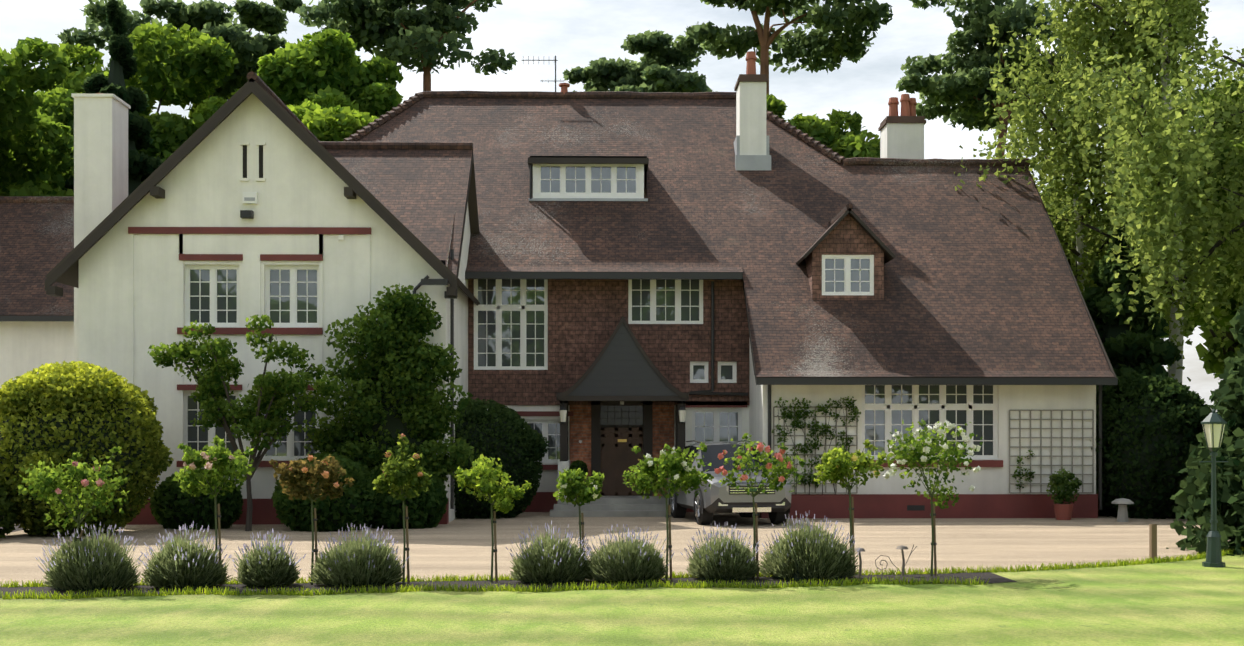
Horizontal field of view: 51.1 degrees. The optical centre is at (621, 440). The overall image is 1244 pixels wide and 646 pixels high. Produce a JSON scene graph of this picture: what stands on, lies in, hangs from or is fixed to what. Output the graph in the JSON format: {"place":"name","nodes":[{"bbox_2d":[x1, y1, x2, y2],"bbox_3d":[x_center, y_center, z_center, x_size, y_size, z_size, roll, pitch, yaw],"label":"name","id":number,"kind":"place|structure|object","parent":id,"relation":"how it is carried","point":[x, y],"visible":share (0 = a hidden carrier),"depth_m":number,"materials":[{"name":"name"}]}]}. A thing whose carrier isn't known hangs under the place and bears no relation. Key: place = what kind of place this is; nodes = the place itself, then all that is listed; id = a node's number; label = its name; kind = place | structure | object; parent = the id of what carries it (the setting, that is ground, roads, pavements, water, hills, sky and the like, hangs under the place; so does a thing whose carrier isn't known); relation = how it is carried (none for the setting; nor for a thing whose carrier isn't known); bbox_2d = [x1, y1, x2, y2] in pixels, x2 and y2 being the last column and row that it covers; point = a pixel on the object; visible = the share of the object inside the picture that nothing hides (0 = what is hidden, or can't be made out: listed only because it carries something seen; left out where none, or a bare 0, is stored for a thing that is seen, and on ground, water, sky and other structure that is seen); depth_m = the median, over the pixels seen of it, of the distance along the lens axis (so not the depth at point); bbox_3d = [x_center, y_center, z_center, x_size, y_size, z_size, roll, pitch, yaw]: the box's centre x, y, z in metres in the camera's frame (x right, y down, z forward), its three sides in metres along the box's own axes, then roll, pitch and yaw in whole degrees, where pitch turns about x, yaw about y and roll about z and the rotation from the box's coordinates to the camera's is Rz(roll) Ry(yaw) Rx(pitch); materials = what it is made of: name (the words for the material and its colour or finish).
{"place":"outdoors","nodes":[
{"label":"outdoors","id":0,"kind":"place"},
{"bbox_2d":[0,525,1016,597],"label":"ground soil beds","id":1,"kind":"object","parent":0,"point":[993,577],"visible":0.21,"depth_m":16.14,"materials":[{"name":"brown soil"}]},
{"bbox_2d":[0,481,21,537],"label":"hedge shrub","id":2,"kind":"object","parent":1,"relation":"on","point":[8,522],"visible":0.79,"depth_m":23.49,"materials":[{"name":"green plant"}]},
{"bbox_2d":[14,446,128,541],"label":"rose","id":3,"kind":"object","parent":1,"relation":"on","point":[81,482],"visible":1,"depth_m":15.49,"materials":[{"name":"green plant"}]},
{"bbox_2d":[35,522,146,590],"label":"lavender","id":4,"kind":"object","parent":1,"relation":"on","point":[99,563],"visible":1,"depth_m":15.34,"materials":[{"name":"green plant"}]},
{"bbox_2d":[137,521,233,588],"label":"lavender","id":5,"kind":"object","parent":1,"relation":"on","point":[178,563],"visible":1,"depth_m":15.54,"materials":[{"name":"green plant"}]},
{"bbox_2d":[172,435,254,585],"bbox_3d":[-4.938,0.857,15.876,1.036,1.853,0.866,0,0,-1],"label":"rose","id":6,"kind":"object","parent":1,"relation":"on","point":[222,469],"visible":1,"depth_m":15.72,"materials":[{"name":"green plant"}]},
{"bbox_2d":[229,528,308,586],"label":"lavender","id":7,"kind":"object","parent":1,"relation":"on","point":[271,564],"visible":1,"depth_m":15.71,"materials":[{"name":"green plant"}]},
{"bbox_2d":[269,454,354,584],"bbox_3d":[-3.806,0.976,16.002,1.009,1.616,0.624,0,0,-1],"label":"rose","id":8,"kind":"object","parent":1,"relation":"on","point":[294,475],"visible":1,"depth_m":15.96,"materials":[{"name":"green plant"}]},
{"bbox_2d":[307,524,409,586],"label":"lavender","id":9,"kind":"object","parent":1,"relation":"on","point":[365,563],"visible":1,"depth_m":15.76,"materials":[{"name":"green plant"}]},
{"bbox_2d":[372,433,431,583],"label":"rose","id":10,"kind":"object","parent":1,"relation":"on","point":[400,474],"visible":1,"depth_m":16.09,"materials":[{"name":"green plant"}]},
{"bbox_2d":[454,454,531,582],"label":"rose","id":11,"kind":"object","parent":1,"relation":"on","point":[480,475],"visible":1,"depth_m":16.21,"materials":[{"name":"green plant"}]},
{"bbox_2d":[506,521,592,584],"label":"lavender","id":12,"kind":"object","parent":1,"relation":"on","point":[546,559],"visible":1,"depth_m":16.09,"materials":[{"name":"green plant"}]},
{"bbox_2d":[553,468,605,580],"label":"rose","id":13,"kind":"object","parent":1,"relation":"on","point":[571,484],"visible":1,"depth_m":16.34,"materials":[{"name":"green plant"}]},
{"bbox_2d":[583,524,674,582],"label":"lavender","id":14,"kind":"object","parent":1,"relation":"on","point":[628,560],"visible":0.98,"depth_m":16.20,"materials":[{"name":"green plant"}]},
{"bbox_2d":[622,442,713,579],"bbox_3d":[0.598,0.903,16.570,1.180,1.762,0.722,0,0,26],"label":"rose","id":15,"kind":"object","parent":1,"relation":"on","point":[687,477],"visible":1,"depth_m":16.48,"materials":[{"name":"green plant"}]},
{"bbox_2d":[680,521,766,580],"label":"lavender","id":16,"kind":"object","parent":1,"relation":"on","point":[731,558],"visible":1,"depth_m":16.41,"materials":[{"name":"green plant"}]},
{"bbox_2d":[714,433,805,578],"bbox_3d":[1.785,0.845,16.701,1.156,1.878,0.899,0,0,-24],"label":"rose","id":17,"kind":"object","parent":1,"relation":"on","point":[784,467],"visible":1,"depth_m":16.63,"materials":[{"name":"green plant"}]},
{"bbox_2d":[759,512,860,580],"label":"lavender","id":18,"kind":"object","parent":1,"relation":"on","point":[816,553],"visible":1,"depth_m":16.49,"materials":[{"name":"green plant"}]},
{"bbox_2d":[813,439,890,576],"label":"rose","id":19,"kind":"object","parent":1,"relation":"on","point":[834,468],"visible":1,"depth_m":16.78,"materials":[{"name":"green plant"}]},
{"bbox_2d":[855,544,916,576],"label":"metal mushroom ornaments","id":20,"kind":"object","parent":1,"relation":"on","point":[902,547],"visible":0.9,"depth_m":17.02},
{"bbox_2d":[883,418,982,575],"bbox_3d":[4.043,0.746,16.965,1.295,2.076,1.381,0,0,-1],"label":"rose","id":21,"kind":"object","parent":1,"relation":"on","point":[921,452],"visible":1,"depth_m":16.95,"materials":[{"name":"green plant"}]},
{"bbox_2d":[0,51,1117,524],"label":"house","id":22,"kind":"structure","parent":0,"point":[606,281],"depth_m":31.09,"materials":[{"name":"white"}]},
{"bbox_2d":[771,396,1034,493],"bbox_3d":[6.402,0.114,29.638,6.038,2.242,0.195,0,0,-1],"label":"climbing plant","id":23,"kind":"object","parent":22,"relation":"attached to","point":[789,413],"visible":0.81,"depth_m":29.61,"materials":[{"name":"green plant"}]},
{"bbox_2d":[0,512,1228,585],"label":"gravel drive","id":24,"kind":"structure","parent":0,"point":[462,547],"depth_m":23.12,"materials":[{"name":"beige gravel"}]},
{"bbox_2d":[0,361,173,536],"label":"rounded bush","id":25,"kind":"object","parent":24,"relation":"on","point":[57,413],"visible":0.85,"depth_m":23.77,"materials":[{"name":"green plant"}]},
{"bbox_2d":[149,468,243,529],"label":"rhododendron shrub","id":26,"kind":"object","parent":24,"relation":"on","point":[173,505],"visible":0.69,"depth_m":25.92,"materials":[{"name":"green plant"}]},
{"bbox_2d":[147,314,343,530],"bbox_3d":[-7.309,-0.300,25.532,3.849,4.174,2.362,0,0,-1],"label":"small tree","id":27,"kind":"object","parent":24,"relation":"on","point":[273,399],"visible":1,"depth_m":25.31,"materials":[{"name":"green plant"}]},
{"bbox_2d":[271,452,378,531],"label":"rhododendron shrub","id":28,"kind":"object","parent":24,"relation":"on","point":[355,503],"visible":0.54,"depth_m":25.37,"materials":[{"name":"green plant"}]},
{"bbox_2d":[297,283,479,486],"bbox_3d":[-4.817,-0.717,26.875,3.729,5.008,1.511,0,0,-1],"label":"tree","id":29,"kind":"object","parent":24,"relation":"on","point":[392,394],"visible":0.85,"depth_m":26.68,"materials":[{"name":"green plant"}]},
{"bbox_2d":[367,463,447,528],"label":"rhododendron shrub","id":30,"kind":"object","parent":24,"relation":"on","point":[427,509],"visible":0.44,"depth_m":26.10,"materials":[{"name":"green plant"}]},
{"bbox_2d":[454,397,549,518],"bbox_3d":[-3.329,0.577,30.257,3.321,3.135,2.565,0,0,-1],"label":"yew hedge","id":31,"kind":"object","parent":24,"relation":"on","point":[496,430],"visible":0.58,"depth_m":29.52,"materials":[{"name":"green plant"}]},
{"bbox_2d":[0,546,1243,599],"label":"fringe grass","id":32,"kind":"structure","parent":24,"relation":"on","point":[846,581],"depth_m":15.74,"materials":[{"name":"green plant"}]},
{"bbox_2d":[667,440,790,524],"bbox_3d":[2.312,0.886,28.840,2.153,1.785,4.250,0,0,-10],"label":"suv","id":33,"kind":"object","parent":24,"relation":"on","point":[716,497],"visible":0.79,"depth_m":27.18,"materials":[{"name":"grey metal"}]},
{"bbox_2d":[1053,503,1073,519],"bbox_3d":[9.869,1.603,29.114,0.425,0.360,0.425,0,0,-1],"label":"flower pot","id":34,"kind":"object","parent":24,"relation":"on","point":[1063,511],"visible":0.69,"depth_m":28.96,"materials":[{"name":"red"}]},
{"bbox_2d":[1046,469,1081,503],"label":"potted plant","id":35,"kind":"object","parent":34,"relation":"on","point":[1064,491],"visible":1,"depth_m":28.98,"materials":[{"name":"green plant"}]},
{"bbox_2d":[1112,498,1133,521],"bbox_3d":[10.930,1.523,28.431,0.480,0.520,0.457,0,0,-1],"label":"staddle stone","id":36,"kind":"object","parent":24,"relation":"on","point":[1122,515],"visible":0.94,"depth_m":28.34,"materials":[{"name":"grey stone"}]},
{"bbox_2d":[1149,524,1156,559],"bbox_3d":[7.823,1.508,19.181,0.080,0.550,0.080,0,0,-1],"label":"wooden post","id":37,"kind":"object","parent":24,"relation":"on","point":[1152,540],"visible":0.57,"depth_m":19.14,"materials":[{"name":"brown wood"}]},
{"bbox_2d":[0,554,1243,645],"bbox_3d":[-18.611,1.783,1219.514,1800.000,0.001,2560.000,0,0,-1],"label":"lawn","id":38,"kind":"structure","parent":0,"point":[1188,603],"depth_m":13.18,"materials":[{"name":"green plant"}]},
{"bbox_2d":[0,37,73,195],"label":"beech tree","id":39,"kind":"object","parent":38,"relation":"on","point":[35,142],"visible":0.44,"depth_m":39.27,"materials":[{"name":"green plant"}]},
{"bbox_2d":[9,87,81,150],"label":"oak tree","id":40,"kind":"object","parent":38,"relation":"on","point":[60,96],"depth_m":47.60,"materials":[{"name":"green plant"}]},
{"bbox_2d":[62,0,162,195],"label":"cypress tree","id":41,"kind":"object","parent":38,"relation":"on","point":[122,65],"visible":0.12,"depth_m":43.11,"materials":[{"name":"green plant"}]},
{"bbox_2d":[33,21,238,181],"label":"oak tree","id":42,"kind":"object","parent":38,"relation":"on","point":[195,57],"visible":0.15,"depth_m":50.22,"materials":[{"name":"green plant"}]},
{"bbox_2d":[55,0,302,103],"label":"pine tree","id":43,"kind":"object","parent":38,"relation":"on","point":[211,18],"visible":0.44,"depth_m":56.77,"materials":[{"name":"green plant"}]},
{"bbox_2d":[154,28,403,161],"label":"oak tree","id":44,"kind":"object","parent":38,"relation":"on","point":[326,68],"visible":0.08,"depth_m":49.17,"materials":[{"name":"green plant"}]},
{"bbox_2d":[287,100,377,141],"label":"oak tree","id":45,"kind":"object","parent":38,"relation":"on","point":[338,123],"depth_m":42.14,"materials":[{"name":"green plant"}]},
{"bbox_2d":[294,0,517,90],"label":"pine tree","id":46,"kind":"object","parent":38,"relation":"on","point":[412,37],"visible":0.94,"depth_m":52.93,"materials":[{"name":"green plant"}]},
{"bbox_2d":[563,30,716,92],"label":"pine tree","id":47,"kind":"object","parent":38,"relation":"on","point":[653,70],"visible":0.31,"depth_m":63.59,"materials":[{"name":"green plant"}]},
{"bbox_2d":[685,0,892,107],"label":"pine tree","id":48,"kind":"object","parent":38,"relation":"on","point":[838,45],"visible":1,"depth_m":50.03,"materials":[{"name":"green plant"}]},
{"bbox_2d":[766,94,879,157],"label":"tree","id":49,"kind":"object","parent":38,"relation":"on","point":[834,137],"visible":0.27,"depth_m":45.08,"materials":[{"name":"green plant"}]},
{"bbox_2d":[895,0,1084,157],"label":"pine tree","id":50,"kind":"object","parent":38,"relation":"on","point":[965,86],"visible":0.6,"depth_m":50.85,"materials":[{"name":"green plant"}]},
{"bbox_2d":[1042,186,1101,258],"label":"tree","id":51,"kind":"object","parent":38,"relation":"on","point":[1045,194],"depth_m":75.32,"materials":[{"name":"green plant"}]},
{"bbox_2d":[954,0,1243,341],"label":"birch tree","id":52,"kind":"object","parent":38,"relation":"on","point":[1049,159],"visible":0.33,"depth_m":35.34,"materials":[{"name":"green plant"}]},
{"bbox_2d":[1081,225,1182,515],"bbox_3d":[12.477,-1.451,32.740,5.205,8.000,4.983,0,0,-1],"label":"yew tree","id":53,"kind":"object","parent":38,"relation":"on","point":[1140,347],"visible":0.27,"depth_m":32.17,"materials":[{"name":"green plant"}]},
{"bbox_2d":[1035,0,1243,382],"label":"birch tree","id":54,"kind":"object","parent":38,"relation":"on","point":[1150,158],"visible":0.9,"depth_m":32.47,"materials":[{"name":"green plant"}]},
{"bbox_2d":[1091,370,1211,518],"bbox_3d":[12.235,0.342,30.347,3.322,3.936,3.074,0,0,-1],"label":"dark shrub","id":55,"kind":"object","parent":38,"relation":"on","point":[1152,426],"visible":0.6,"depth_m":29.41,"materials":[{"name":"green plant"}]},
{"bbox_2d":[1100,226,1243,378],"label":"tree","id":56,"kind":"object","parent":38,"relation":"on","point":[1214,365],"visible":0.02,"depth_m":75.37,"materials":[{"name":"green plant"}]},
{"bbox_2d":[1105,75,1243,327],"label":"tree","id":57,"kind":"object","parent":38,"relation":"on","point":[1233,302],"visible":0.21,"depth_m":39.90,"materials":[{"name":"green plant"}]},
{"bbox_2d":[1157,308,1204,337],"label":"tree","id":58,"kind":"object","parent":38,"relation":"on","point":[1189,329],"depth_m":52.56,"materials":[{"name":"green plant"}]},
{"bbox_2d":[1166,300,1243,555],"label":"spruce tree","id":59,"kind":"object","parent":38,"relation":"on","point":[1227,396],"visible":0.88,"depth_m":21.11,"materials":[{"name":"green plant"}]},
{"bbox_2d":[1174,37,1243,328],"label":"birch tree","id":60,"kind":"object","parent":38,"relation":"on","point":[1239,213],"visible":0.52,"depth_m":33.17,"materials":[{"name":"green plant"}]},
{"bbox_2d":[1199,408,1227,567],"bbox_3d":[8.356,0.663,18.389,0.304,2.240,0.340,0,0,43],"label":"lamp post","id":61,"kind":"object","parent":38,"relation":"on","point":[1213,423],"visible":1,"depth_m":18.34,"materials":[{"name":"grey"}]},
{"bbox_2d":[0,0,1243,411],"label":"sky","id":62,"kind":"structure","parent":0,"point":[576,32],"materials":[{"name":"white"}]},
{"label":"potted topiary","id":63,"kind":"object","parent":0,"visible":0},
{"bbox_2d":[569,460,587,475],"bbox_3d":[-1.042,0.702,31.193,0.476,0.480,0.466,0,0,-1],"label":"topiary ball","id":64,"kind":"object","parent":63,"relation":"on","point":[577,464],"visible":0.62,"depth_m":31.08,"materials":[{"name":"green plant"}]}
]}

